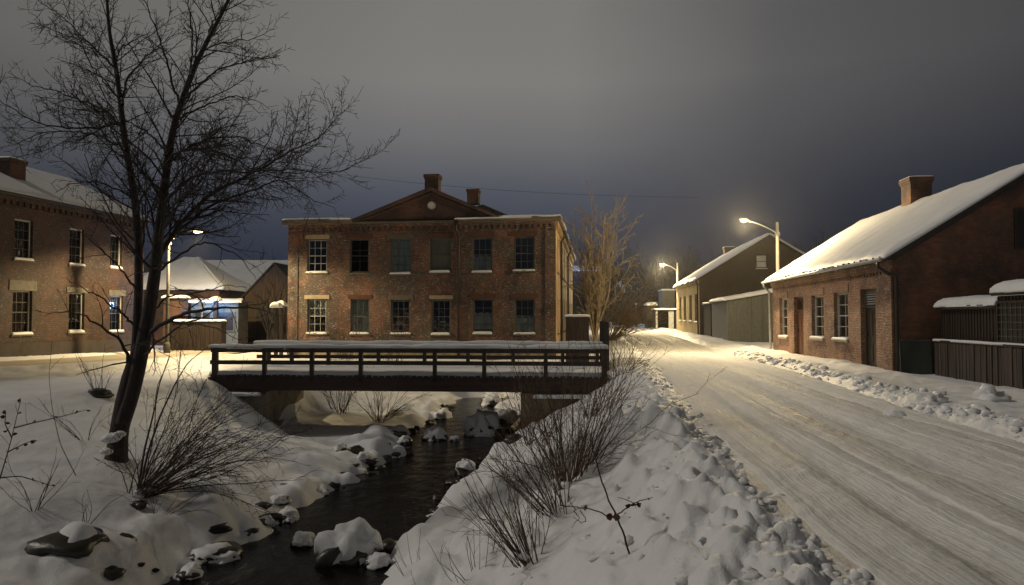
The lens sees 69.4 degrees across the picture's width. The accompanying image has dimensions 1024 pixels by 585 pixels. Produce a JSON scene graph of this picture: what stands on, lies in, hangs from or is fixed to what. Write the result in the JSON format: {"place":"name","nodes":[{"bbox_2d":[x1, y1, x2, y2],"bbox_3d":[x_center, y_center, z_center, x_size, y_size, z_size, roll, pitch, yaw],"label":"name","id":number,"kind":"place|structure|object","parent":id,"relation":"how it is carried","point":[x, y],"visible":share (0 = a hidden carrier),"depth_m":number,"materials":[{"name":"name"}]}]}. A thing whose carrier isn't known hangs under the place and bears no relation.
{"place":"outdoors","nodes":[
{"label":"outdoors","id":0,"kind":"place"},
{"bbox_2d":[0,342,252,366],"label":"side street","id":1,"kind":"structure","parent":0,"point":[119,357],"depth_m":31.04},
{"bbox_2d":[163,397,516,584],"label":"stream water","id":2,"kind":"structure","parent":0,"point":[388,497],"depth_m":14.35,"materials":[{"name":"black liquid"}]},
{"bbox_2d":[172,562,203,580],"bbox_3d":[-4.705,4.077,10.763,0.442,0.240,0.414,2,-3,-43],"label":"boulder","id":3,"kind":"object","parent":2,"relation":"on","point":[190,570],"visible":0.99,"depth_m":10.67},
{"bbox_2d":[188,541,243,564],"bbox_3d":[-4.669,4.101,11.629,0.933,0.311,0.888,0,-2,0],"label":"boulder","id":4,"kind":"object","parent":2,"relation":"on","point":[222,552],"visible":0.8,"depth_m":11.40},
{"bbox_2d":[258,515,277,525],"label":"boulder","id":5,"kind":"object","parent":2,"relation":"on","point":[266,522],"visible":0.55,"depth_m":13.09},
{"bbox_2d":[278,506,299,522],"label":"boulder","id":6,"kind":"object","parent":2,"relation":"on","point":[288,511],"visible":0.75,"depth_m":13.63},
{"bbox_2d":[290,531,315,547],"bbox_3d":[-3.462,4.100,12.244,0.388,0.303,0.437,0,-2,0],"label":"boulder","id":7,"kind":"object","parent":2,"relation":"on","point":[302,539],"visible":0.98,"depth_m":12.11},
{"bbox_2d":[313,517,382,567],"bbox_3d":[-2.568,3.983,11.600,1.084,0.867,1.054,0,-2,0],"label":"boulder","id":8,"kind":"object","parent":2,"relation":"on","point":[346,544],"visible":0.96,"depth_m":11.34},
{"bbox_2d":[363,552,391,569],"bbox_3d":[-2.029,4.084,11.197,0.422,0.278,0.410,0,-2,0],"label":"boulder","id":9,"kind":"object","parent":2,"relation":"on","point":[376,560],"visible":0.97,"depth_m":11.08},
{"bbox_2d":[381,538,397,551],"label":"broken stone","id":10,"kind":"object","parent":2,"relation":"on","point":[391,543],"visible":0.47,"depth_m":11.94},
{"bbox_2d":[391,445,405,457],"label":"boulder","id":11,"kind":"object","parent":2,"relation":"on","point":[399,451],"visible":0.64,"depth_m":19.96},
{"bbox_2d":[421,426,447,440],"bbox_3d":[-2.388,4.402,22.940,0.815,0.536,0.808,1,-2,-25],"label":"boulder","id":12,"kind":"object","parent":2,"relation":"on","point":[435,433],"visible":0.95,"depth_m":22.66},
{"bbox_2d":[431,408,451,418],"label":"boulder","id":13,"kind":"object","parent":2,"relation":"on","point":[444,413],"visible":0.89,"depth_m":27.16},
{"bbox_2d":[455,458,475,469],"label":"boulder","id":14,"kind":"object","parent":2,"relation":"on","point":[462,463],"visible":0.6,"depth_m":18.30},
{"bbox_2d":[463,409,501,436],"bbox_3d":[-0.874,4.299,23.986,1.412,1.072,1.341,0,-2,0],"label":"boulder","id":15,"kind":"object","parent":2,"relation":"on","point":[476,422],"visible":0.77,"depth_m":23.61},
{"bbox_2d":[481,392,505,406],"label":"boulder","id":16,"kind":"object","parent":2,"relation":"on","point":[489,401],"visible":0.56,"depth_m":31.14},
{"bbox_2d":[495,408,517,424],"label":"boulder","id":17,"kind":"object","parent":2,"relation":"on","point":[502,416],"visible":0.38,"depth_m":25.88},
{"bbox_2d":[144,259,680,321],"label":"distant trees","id":18,"kind":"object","parent":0,"point":[146,268],"depth_m":210.23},
{"bbox_2d":[0,322,1023,584],"bbox_3d":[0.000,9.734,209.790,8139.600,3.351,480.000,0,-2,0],"label":"snowy ground","id":19,"kind":"structure","parent":0,"point":[164,544],"depth_m":11.87,"materials":[{"name":"snow"}]},
{"bbox_2d":[0,443,84,511],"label":"bank shrub","id":20,"kind":"object","parent":19,"relation":"on","point":[42,485],"visible":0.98,"depth_m":10.80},
{"bbox_2d":[0,398,90,485],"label":"budding twig","id":21,"kind":"object","parent":19,"relation":"on","point":[14,433],"visible":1,"depth_m":8.45,"materials":[{"name":"brown plant"}]},
{"bbox_2d":[24,530,109,558],"bbox_3d":[-6.052,3.459,10.036,0.947,0.422,0.790,0,-2,0],"label":"dark rock","id":22,"kind":"object","parent":19,"relation":"on","point":[56,543],"visible":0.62,"depth_m":9.77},
{"bbox_2d":[27,399,112,440],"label":"bank shrub","id":23,"kind":"object","parent":19,"relation":"on","point":[70,422],"visible":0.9,"depth_m":14.23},
{"bbox_2d":[0,156,151,356],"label":"brick mill","id":24,"kind":"object","parent":19,"relation":"on","point":[43,250],"visible":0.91,"depth_m":34.38,"materials":[{"name":"brick"}]},
{"bbox_2d":[9,280,36,336],"bbox_3d":[-21.365,0.687,32.193,0.322,2.428,1.504,0,-2,8],"label":"window","id":25,"kind":"structure","parent":24,"relation":"in","point":[21,298],"depth_m":32.26,"materials":[{"name":"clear glass"}]},
{"bbox_2d":[12,219,34,262],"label":"window","id":26,"kind":"structure","parent":24,"relation":"in","point":[21,237],"depth_m":32.39,"materials":[{"name":"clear glass"}]},
{"bbox_2d":[68,228,85,267],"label":"window","id":27,"kind":"structure","parent":24,"relation":"in","point":[75,235],"depth_m":35.54,"materials":[{"name":"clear glass"}]},
{"bbox_2d":[66,287,87,333],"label":"window","id":28,"kind":"structure","parent":24,"relation":"in","point":[75,299],"depth_m":35.50,"materials":[{"name":"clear glass"}]},
{"bbox_2d":[109,235,123,269],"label":"window","id":29,"kind":"structure","parent":24,"relation":"in","point":[114,249],"depth_m":38.32,"materials":[{"name":"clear glass"}]},
{"bbox_2d":[108,290,125,332],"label":"window","id":30,"kind":"structure","parent":24,"relation":"in","point":[115,295],"depth_m":38.30,"materials":[{"name":"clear glass"}]},
{"bbox_2d":[72,346,112,388],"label":"bank shrub","id":31,"kind":"object","parent":19,"relation":"on","point":[92,387],"visible":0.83,"depth_m":18.42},
{"bbox_2d":[88,388,114,398],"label":"dark rock","id":32,"kind":"object","parent":19,"relation":"on","point":[104,393],"visible":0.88,"depth_m":18.14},
{"bbox_2d":[103,565,125,580],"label":"dark rock","id":33,"kind":"object","parent":19,"relation":"on","point":[112,572],"visible":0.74,"depth_m":9.82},
{"bbox_2d":[130,500,147,509],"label":"dark rock","id":34,"kind":"object","parent":19,"relation":"on","point":[141,505],"visible":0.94,"depth_m":11.93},
{"bbox_2d":[115,468,219,522],"bbox_3d":[-5.610,3.283,12.013,1.686,0.815,1.143,1,-2,-22],"label":"bank shrub","id":35,"kind":"object","parent":19,"relation":"on","point":[174,500],"visible":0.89,"depth_m":11.95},
{"bbox_2d":[161,295,190,349],"bbox_3d":[-17.944,1.684,39.465,1.065,3.142,1.200,0,-2,0],"label":"brick kiosk","id":36,"kind":"object","parent":19,"relation":"on","point":[174,301],"visible":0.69,"depth_m":38.99,"materials":[{"name":"brick"}]},
{"bbox_2d":[138,347,218,486],"bbox_3d":[-6.263,2.213,13.529,0.837,2.405,1.565,-1,-2,35],"label":"leaning sapling","id":37,"kind":"object","parent":19,"relation":"on","point":[141,473],"visible":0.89,"depth_m":13.16,"materials":[{"name":"brown plant"}]},
{"bbox_2d":[163,228,202,352],"bbox_3d":[-16.009,0.184,36.130,1.874,6.689,0.355,0,-2,-9],"label":"street lamp","id":38,"kind":"object","parent":19,"relation":"on","point":[166,347],"visible":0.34,"depth_m":35.95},
{"bbox_2d":[143,257,250,345],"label":"hip roofed house","id":39,"kind":"structure","parent":19,"relation":"on","point":[193,274],"depth_m":46.12,"materials":[{"name":"brick"}]},
{"bbox_2d":[171,319,226,350],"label":"garden wall","id":40,"kind":"structure","parent":19,"relation":"on","point":[207,336],"depth_m":38.41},
{"bbox_2d":[0,0,399,462],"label":"bare tree","id":41,"kind":"object","parent":19,"relation":"on","point":[132,378],"visible":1,"depth_m":13.35,"materials":[{"name":"brown plant"}]},
{"bbox_2d":[94,334,321,533],"bbox_3d":[-5.007,2.290,12.427,3.429,3.266,3.188,1,-2,-24],"label":"bank shrub","id":42,"kind":"object","parent":19,"relation":"on","point":[155,488],"visible":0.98,"depth_m":12.31,"materials":[{"name":"plant"}]},
{"bbox_2d":[209,296,222,317],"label":"gate post","id":43,"kind":"object","parent":19,"relation":"on","point":[214,300],"visible":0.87,"depth_m":41.37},
{"bbox_2d":[188,298,252,343],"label":"white outbuilding","id":44,"kind":"structure","parent":19,"relation":"on","point":[240,314],"depth_m":42.59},
{"bbox_2d":[218,311,234,331],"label":"window","id":45,"kind":"structure","parent":44,"relation":"in","point":[230,326],"depth_m":42.54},
{"bbox_2d":[208,522,232,533],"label":"dark rock","id":46,"kind":"object","parent":19,"relation":"on","point":[220,528],"visible":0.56,"depth_m":12.09,"materials":[{"name":"black stone"}]},
{"bbox_2d":[205,260,287,285],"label":"roof","id":47,"kind":"structure","parent":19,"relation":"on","point":[238,269],"depth_m":63.27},
{"bbox_2d":[240,262,287,342],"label":"dark barn","id":48,"kind":"structure","parent":19,"relation":"on","point":[256,330],"depth_m":47.42,"materials":[{"name":"wood"}]},
{"bbox_2d":[256,309,273,340],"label":"door","id":49,"kind":"structure","parent":48,"relation":"in","point":[261,334],"depth_m":47.34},
{"bbox_2d":[249,268,287,339],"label":"tree","id":50,"kind":"object","parent":19,"relation":"on","point":[268,327],"visible":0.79,"depth_m":44.83,"materials":[{"name":"brown plant"}]},
{"bbox_2d":[270,302,282,354],"bbox_3d":[-11.530,1.980,36.153,0.500,3.049,0.500,0,-2,0],"label":"gate post","id":51,"kind":"object","parent":19,"relation":"on","point":[275,306],"visible":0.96,"depth_m":36.08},
{"bbox_2d":[270,494,291,505],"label":"boulder","id":52,"kind":"object","parent":19,"relation":"on","point":[281,500],"visible":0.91,"depth_m":14.37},
{"bbox_2d":[278,300,286,354],"bbox_3d":[-11.526,1.970,36.954,0.450,3.146,0.450,0,-2,0],"label":"gate post","id":53,"kind":"object","parent":19,"relation":"on","point":[281,311],"visible":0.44,"depth_m":36.89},
{"bbox_2d":[263,287,337,354],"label":"bare shrub","id":54,"kind":"object","parent":19,"relation":"on","point":[298,326],"visible":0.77,"depth_m":37.53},
{"bbox_2d":[320,391,362,413],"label":"stream bush","id":55,"kind":"object","parent":19,"relation":"on","point":[347,403],"visible":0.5,"depth_m":26.50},
{"bbox_2d":[320,302,370,359],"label":"bare shrub","id":56,"kind":"object","parent":19,"relation":"on","point":[342,331],"visible":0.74,"depth_m":36.69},
{"bbox_2d":[357,452,373,461],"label":"boulder","id":57,"kind":"object","parent":19,"relation":"on","point":[365,456],"visible":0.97,"depth_m":18.64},
{"bbox_2d":[347,366,432,422],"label":"stream bush","id":58,"kind":"object","parent":19,"relation":"on","point":[382,410],"visible":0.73,"depth_m":25.14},
{"bbox_2d":[370,297,414,360],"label":"bare shrub","id":59,"kind":"object","parent":19,"relation":"on","point":[389,334],"visible":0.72,"depth_m":36.72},
{"bbox_2d":[367,516,446,584],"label":"bank shrub","id":60,"kind":"object","parent":19,"relation":"on","point":[409,552],"visible":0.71,"depth_m":9.70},
{"bbox_2d":[208,340,609,429],"bbox_3d":[-3.076,3.433,24.464,15.932,3.617,3.751,0,-2,4],"label":"footbridge","id":61,"kind":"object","parent":19,"relation":"on","point":[268,379],"visible":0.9,"depth_m":23.02,"materials":[{"name":"wood"}]},
{"bbox_2d":[282,174,575,359],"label":"brick building","id":62,"kind":"structure","parent":19,"relation":"on","point":[447,267],"depth_m":38.95,"materials":[{"name":"brick"}]},
{"bbox_2d":[304,295,328,334],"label":"window","id":63,"kind":"structure","parent":62,"relation":"in","point":[314,301],"depth_m":39.56,"materials":[{"name":"clear glass"}]},
{"bbox_2d":[305,234,329,273],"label":"window","id":64,"kind":"structure","parent":62,"relation":"in","point":[323,237],"depth_m":39.58,"materials":[{"name":"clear glass"}]},
{"bbox_2d":[346,233,372,274],"bbox_3d":[-8.106,-2.043,39.318,1.451,2.190,0.230,0,-2,6],"label":"window","id":65,"kind":"structure","parent":62,"relation":"in","point":[353,236],"depth_m":39.31,"materials":[{"name":"brown wood"}]},
{"bbox_2d":[348,295,371,334],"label":"window","id":66,"kind":"structure","parent":62,"relation":"in","point":[359,303],"depth_m":39.30,"materials":[{"name":"grey glass"}]},
{"bbox_2d":[388,295,412,334],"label":"window","id":67,"kind":"structure","parent":62,"relation":"in","point":[394,298],"depth_m":38.95,"materials":[{"name":"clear glass"}]},
{"bbox_2d":[388,234,413,274],"bbox_3d":[-5.875,-1.979,39.061,1.402,2.160,0.283,0,-2,6],"label":"window","id":68,"kind":"structure","parent":62,"relation":"in","point":[401,243],"depth_m":39.16,"materials":[{"name":"grey glass"}]},
{"bbox_2d":[427,233,453,273],"bbox_3d":[-3.747,-2.051,38.815,1.393,2.147,0.264,0,-2,6],"label":"window","id":69,"kind":"structure","parent":62,"relation":"in","point":[440,243],"depth_m":38.89,"materials":[{"name":"grey glass"}]},
{"bbox_2d":[429,295,452,335],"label":"window","id":70,"kind":"structure","parent":62,"relation":"in","point":[444,298],"depth_m":38.70,"materials":[{"name":"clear glass"}]},
{"bbox_2d":[469,232,494,273],"bbox_3d":[-1.545,-2.068,38.572,1.374,2.196,0.277,0,-2,6],"label":"window","id":71,"kind":"structure","parent":62,"relation":"in","point":[480,264],"depth_m":38.64,"materials":[{"name":"grey glass"}]},
{"bbox_2d":[470,294,495,334],"bbox_3d":[-1.499,1.146,38.454,1.351,2.166,0.282,0,-2,6],"label":"window","id":72,"kind":"structure","parent":62,"relation":"in","point":[481,320],"depth_m":38.54,"materials":[{"name":"grey glass"}]},
{"bbox_2d":[510,231,536,271],"bbox_3d":[0.622,-2.108,38.315,1.401,2.124,0.253,0,-2,6],"label":"window","id":73,"kind":"structure","parent":62,"relation":"in","point":[526,234],"depth_m":38.33,"materials":[{"name":"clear glass"}]},
{"bbox_2d":[511,294,537,335],"bbox_3d":[0.658,1.139,38.218,1.417,2.155,0.262,0,-2,6],"label":"window","id":74,"kind":"structure","parent":62,"relation":"in","point":[524,326],"depth_m":38.27,"materials":[{"name":"grey glass"}]},
{"bbox_2d":[427,518,507,582],"bbox_3d":[-0.524,3.006,8.796,0.969,0.737,0.896,0,-2,0],"label":"bank shrub","id":75,"kind":"object","parent":19,"relation":"on","point":[468,557],"visible":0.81,"depth_m":8.65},
{"bbox_2d":[432,430,558,569],"bbox_3d":[-0.115,2.315,8.284,1.471,1.454,1.207,2,-3,-41],"label":"bank shrub","id":76,"kind":"object","parent":19,"relation":"on","point":[519,555],"visible":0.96,"depth_m":8.22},
{"bbox_2d":[495,428,514,437],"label":"dark rock","id":77,"kind":"object","parent":19,"relation":"on","point":[499,430],"visible":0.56,"depth_m":23.24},
{"bbox_2d":[455,368,605,517],"bbox_3d":[0.299,1.912,9.434,2.082,1.925,2.057,0,-2,0],"label":"bank shrub","id":78,"kind":"object","parent":19,"relation":"on","point":[539,488],"visible":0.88,"depth_m":9.34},
{"bbox_2d":[497,360,591,446],"bbox_3d":[0.766,2.530,17.097,2.182,1.981,2.170,0,-2,0],"label":"bank shrub","id":79,"kind":"object","parent":19,"relation":"on","point":[540,437],"visible":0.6,"depth_m":16.80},
{"bbox_2d":[565,314,589,361],"bbox_3d":[3.091,2.447,34.944,1.162,2.836,1.277,0,-2,5],"label":"wooden bin","id":80,"kind":"object","parent":19,"relation":"on","point":[577,326],"visible":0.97,"depth_m":34.40,"materials":[{"name":"wood"}]},
{"bbox_2d":[572,265,601,325],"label":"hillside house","id":81,"kind":"structure","parent":19,"relation":"on","point":[577,285],"depth_m":118.09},
{"bbox_2d":[573,283,612,317],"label":"tree","id":82,"kind":"object","parent":19,"relation":"on","point":[577,303],"visible":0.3,"depth_m":95.42,"materials":[{"name":"brown plant"}]},
{"bbox_2d":[462,324,725,500],"bbox_3d":[0.759,1.600,10.596,3.146,2.517,3.643,1,-2,-23],"label":"bank shrub","id":83,"kind":"object","parent":19,"relation":"on","point":[581,458],"visible":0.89,"depth_m":10.64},
{"bbox_2d":[557,352,633,419],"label":"bank shrub","id":84,"kind":"object","parent":19,"relation":"on","point":[598,389],"visible":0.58,"depth_m":16.90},
{"bbox_2d":[563,180,642,341],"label":"roadside tree","id":85,"kind":"object","parent":19,"relation":"on","point":[592,285],"visible":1,"depth_m":43.64,"materials":[{"name":"brown plant"}]},
{"bbox_2d":[600,321,608,370],"bbox_3d":[3.459,2.046,27.817,0.145,1.920,5.352,0,-2,5],"label":"post","id":86,"kind":"object","parent":19,"relation":"on","point":[604,328],"visible":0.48,"depth_m":25.29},
{"bbox_2d":[560,438,652,553],"bbox_3d":[0.832,1.780,6.446,0.816,1.001,0.172,0,-2,-2],"label":"twig","id":87,"kind":"object","parent":19,"relation":"on","point":[616,516],"visible":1,"depth_m":6.42,"materials":[{"name":"wood"}]},
{"bbox_2d":[574,265,639,326],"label":"tree","id":88,"kind":"object","parent":19,"relation":"on","point":[609,314],"visible":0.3,"depth_m":91.21,"materials":[{"name":"brown plant"}]},
{"bbox_2d":[579,327,658,375],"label":"bank shrub","id":89,"kind":"object","parent":19,"relation":"on","point":[618,364],"visible":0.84,"depth_m":22.66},
{"bbox_2d":[610,281,643,324],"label":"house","id":90,"kind":"structure","parent":19,"relation":"on","point":[623,307],"depth_m":112.00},
{"bbox_2d":[606,255,664,324],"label":"tree","id":91,"kind":"object","parent":19,"relation":"on","point":[645,284],"visible":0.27,"depth_m":98.99,"materials":[{"name":"brown plant"}]},
{"bbox_2d":[593,274,683,340],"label":"roadside bush","id":92,"kind":"object","parent":19,"relation":"on","point":[628,324],"visible":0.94,"depth_m":49.15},
{"bbox_2d":[643,302,657,327],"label":"dark shed","id":93,"kind":"structure","parent":19,"relation":"on","point":[648,304],"depth_m":85.92,"materials":[{"name":"wood"}]},
{"bbox_2d":[651,308,675,328],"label":"carport","id":94,"kind":"object","parent":19,"relation":"on","point":[669,323],"visible":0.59,"depth_m":80.64,"materials":[{"name":"wood"}]},
{"bbox_2d":[611,237,722,311],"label":"tree","id":95,"kind":"object","parent":19,"relation":"on","point":[683,274],"visible":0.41,"depth_m":96.08,"materials":[{"name":"brown plant"}]},
{"bbox_2d":[658,289,675,307],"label":"tall shed","id":96,"kind":"structure","parent":19,"relation":"on","point":[669,294],"depth_m":89.95,"materials":[{"name":"wood"}]},
{"bbox_2d":[702,302,711,335],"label":"wooden shed","id":97,"kind":"structure","parent":19,"relation":"on","point":[707,318],"depth_m":53.91,"materials":[{"name":"wood"}]},
{"bbox_2d":[673,233,805,334],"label":"cream house","id":98,"kind":"structure","parent":19,"relation":"on","point":[749,266],"depth_m":57.80,"materials":[{"name":"paint"}]},
{"bbox_2d":[754,254,768,269],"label":"window","id":99,"kind":"structure","parent":98,"relation":"in","point":[761,260],"depth_m":57.52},
{"bbox_2d":[709,288,772,341],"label":"metal shed","id":100,"kind":"structure","parent":19,"relation":"on","point":[743,317],"depth_m":46.35,"materials":[{"name":"metal"}]},
{"bbox_2d":[739,217,779,271],"bbox_3d":[12.143,-0.154,36.107,0.320,6.966,4.395,-2,-3,42],"label":"street lamp","id":101,"kind":"object","parent":19,"relation":"on","point":[776,232],"visible":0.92,"depth_m":37.62,"materials":[{"name":"metal"}]},
{"bbox_2d":[510,350,1023,584],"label":"snow clods","id":102,"kind":"object","parent":19,"relation":"on","point":[859,574],"visible":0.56,"depth_m":9.20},
{"bbox_2d":[762,163,1023,373],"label":"brick cottage","id":103,"kind":"structure","parent":19,"relation":"on","point":[871,290],"depth_m":22.19,"materials":[{"name":"brick"}]},
{"bbox_2d":[778,292,787,338],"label":"window","id":104,"kind":"structure","parent":103,"relation":"in","point":[783,295],"depth_m":33.38,"materials":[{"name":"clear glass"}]},
{"bbox_2d":[796,297,803,355],"bbox_3d":[11.895,1.485,30.695,0.449,2.619,1.495,0,-2,5],"label":"door","id":105,"kind":"structure","parent":103,"relation":"in","point":[800,320],"depth_m":30.96,"materials":[{"name":"brown wood"}]},
{"bbox_2d":[809,287,824,340],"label":"window","id":106,"kind":"structure","parent":103,"relation":"in","point":[819,312],"depth_m":28.47,"materials":[{"name":"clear glass"}]},
{"bbox_2d":[831,284,848,342],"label":"window","id":107,"kind":"structure","parent":103,"relation":"in","point":[842,297],"depth_m":25.88,"materials":[{"name":"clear glass"}]},
{"bbox_2d":[861,289,876,366],"bbox_3d":[11.187,1.210,23.211,0.464,2.655,1.365,0,-2,5],"label":"door","id":108,"kind":"structure","parent":103,"relation":"in","point":[870,311],"depth_m":23.43,"materials":[{"name":"wood"}]},
{"bbox_2d":[899,340,931,374],"bbox_3d":[11.481,1.927,21.087,0.872,1.155,0.200,-1,-2,23],"label":"propped board","id":109,"kind":"object","parent":19,"relation":"on","point":[915,356],"visible":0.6,"depth_m":21.07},
{"bbox_2d":[920,392,948,404],"bbox_3d":[7.956,2.026,13.975,0.462,0.306,0.416,0,-2,0],"label":"snow lump","id":110,"kind":"object","parent":19,"relation":"on","point":[939,398],"visible":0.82,"depth_m":13.87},
{"bbox_2d":[932,339,1023,388],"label":"slatted fence","id":111,"kind":"object","parent":19,"relation":"on","point":[976,361],"visible":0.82,"depth_m":18.17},
{"bbox_2d":[933,294,1023,346],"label":"black shed","id":112,"kind":"structure","parent":19,"relation":"on","point":[973,318],"depth_m":19.14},
{"bbox_2d":[972,383,1011,401],"bbox_3d":[9.291,1.999,14.272,0.675,0.492,0.614,0,-2,0],"label":"snow lump","id":113,"kind":"object","parent":19,"relation":"on","point":[987,392],"visible":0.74,"depth_m":14.16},
{"bbox_2d":[989,279,1023,348],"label":"black shed","id":114,"kind":"structure","parent":19,"relation":"on","point":[1010,318],"depth_m":17.02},
{"bbox_2d":[996,300,1023,343],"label":"window","id":115,"kind":"structure","parent":114,"relation":"in","point":[1009,314],"depth_m":17.07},
{"bbox_2d":[0,0,1023,275],"label":"sky","id":116,"kind":"structure","parent":0,"point":[808,117],"materials":[{"name":"grey"}]},
{"bbox_2d":[610,325,1023,584],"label":"road","id":117,"kind":"structure","parent":0,"point":[859,480],"depth_m":8.39,"materials":[{"name":"snow"}]},
{"bbox_2d":[882,410,905,416],"bbox_3d":[6.766,2.195,13.061,0.413,0.253,0.424,0,-2,0],"label":"snow lump","id":118,"kind":"object","parent":117,"relation":"on","point":[894,413],"visible":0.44,"depth_m":13.02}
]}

